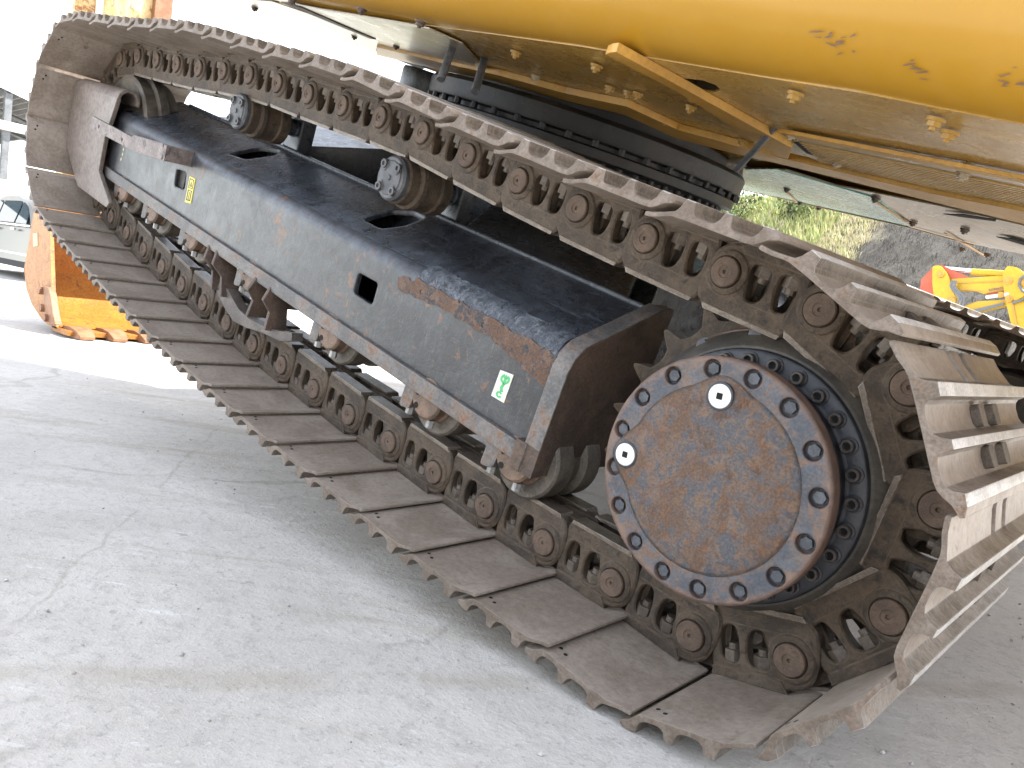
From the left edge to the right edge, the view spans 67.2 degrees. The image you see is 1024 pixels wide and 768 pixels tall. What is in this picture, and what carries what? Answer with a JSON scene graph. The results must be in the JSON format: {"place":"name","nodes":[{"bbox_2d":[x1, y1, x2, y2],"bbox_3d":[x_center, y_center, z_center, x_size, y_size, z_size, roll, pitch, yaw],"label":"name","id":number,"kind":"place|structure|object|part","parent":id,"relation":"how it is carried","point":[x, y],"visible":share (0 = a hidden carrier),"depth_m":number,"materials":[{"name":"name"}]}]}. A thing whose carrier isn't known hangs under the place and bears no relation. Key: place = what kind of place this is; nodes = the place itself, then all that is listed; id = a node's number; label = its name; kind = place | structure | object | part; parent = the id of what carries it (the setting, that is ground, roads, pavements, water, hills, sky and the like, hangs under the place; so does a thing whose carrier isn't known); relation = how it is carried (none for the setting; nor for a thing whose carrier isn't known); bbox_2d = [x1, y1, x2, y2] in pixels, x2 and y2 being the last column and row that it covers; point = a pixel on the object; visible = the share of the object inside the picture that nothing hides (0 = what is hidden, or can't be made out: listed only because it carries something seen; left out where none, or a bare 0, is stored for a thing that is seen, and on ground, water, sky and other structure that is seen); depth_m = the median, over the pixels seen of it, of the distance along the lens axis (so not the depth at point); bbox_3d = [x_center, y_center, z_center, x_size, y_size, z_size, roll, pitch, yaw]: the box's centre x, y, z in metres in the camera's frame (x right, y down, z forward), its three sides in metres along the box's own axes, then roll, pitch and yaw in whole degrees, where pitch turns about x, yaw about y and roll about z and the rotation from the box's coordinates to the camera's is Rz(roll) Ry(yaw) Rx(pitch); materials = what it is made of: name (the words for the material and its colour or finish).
{"place":"outdoors","nodes":[
{"label":"outdoors","id":0,"kind":"place"},
{"bbox_2d":[0,77,29,179],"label":"shed","id":1,"kind":"structure","parent":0,"point":[14,100],"depth_m":22.28,"materials":[{"name":"grey metal"}]},
{"bbox_2d":[0,179,29,197],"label":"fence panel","id":2,"kind":"object","parent":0,"point":[9,188],"depth_m":16.64,"materials":[{"name":"white"}]},
{"bbox_2d":[0,0,766,196],"label":"sky","id":3,"kind":"structure","parent":0,"point":[25,25],"materials":[{"name":"white"}]},
{"bbox_2d":[0,263,1023,767],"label":"ground","id":4,"kind":"structure","parent":0,"point":[130,485],"depth_m":1.48,"materials":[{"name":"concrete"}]},
{"bbox_2d":[0,195,34,274],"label":"parked car","id":5,"kind":"object","parent":4,"relation":"on","point":[16,214],"visible":0.08,"depth_m":12.76,"materials":[{"name":"silver metal"}]},
{"bbox_3d":[-8.504,-2.944,13.065,0.980,0.400,0.132,13,8,41],"label":"window","id":6,"kind":"part","parent":5,"relation":"part of","materials":[{"name":"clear glass"}]},
{"bbox_3d":[-7.892,-2.773,12.499,0.580,0.360,0.120,13,8,41],"label":"window","id":7,"kind":"part","parent":5,"relation":"part of","materials":[{"name":"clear glass"}]},
{"bbox_2d":[24,0,1023,760],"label":"excavator","id":8,"kind":"object","parent":4,"relation":"on","point":[532,254],"visible":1,"depth_m":1.67,"materials":[{"name":"metal"}]},
{"bbox_2d":[920,265,1023,327],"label":"compact excavator","id":9,"kind":"object","parent":4,"relation":"on","point":[951,284],"visible":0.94,"depth_m":11.54,"materials":[{"name":"yellow metal"}]},
{"bbox_2d":[821,219,1023,360],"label":"hillside","id":10,"kind":"structure","parent":0,"point":[939,248],"depth_m":17.76,"materials":[{"name":"grey gravel"}]},
{"bbox_2d":[721,190,777,218],"bbox_3d":[6.707,-5.375,22.500,2.544,1.951,3.072,13,8,41],"label":"shrub","id":11,"kind":"object","parent":10,"relation":"on","point":[743,202],"visible":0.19,"depth_m":22.61,"materials":[{"name":"green plant"}]},
{"bbox_2d":[721,192,844,244],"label":"green grass","id":12,"kind":"structure","parent":10,"relation":"on","point":[770,211],"depth_m":21.66,"materials":[{"name":"green plant"}]},
{"bbox_2d":[760,195,823,220],"bbox_3d":[8.119,-5.259,21.872,1.986,1.734,2.311,13,8,41],"label":"shrub","id":13,"kind":"object","parent":10,"relation":"on","point":[792,204],"visible":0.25,"depth_m":21.69,"materials":[{"name":"green plant"}]},
{"bbox_2d":[723,203,881,260],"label":"dry grass","id":14,"kind":"structure","parent":10,"relation":"on","point":[837,229],"depth_m":19.82,"materials":[{"name":"plant"}]},
{"bbox_2d":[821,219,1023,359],"bbox_3d":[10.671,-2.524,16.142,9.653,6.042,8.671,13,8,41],"label":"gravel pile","id":15,"kind":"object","parent":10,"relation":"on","point":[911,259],"visible":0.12,"depth_m":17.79,"materials":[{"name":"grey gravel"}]}
]}

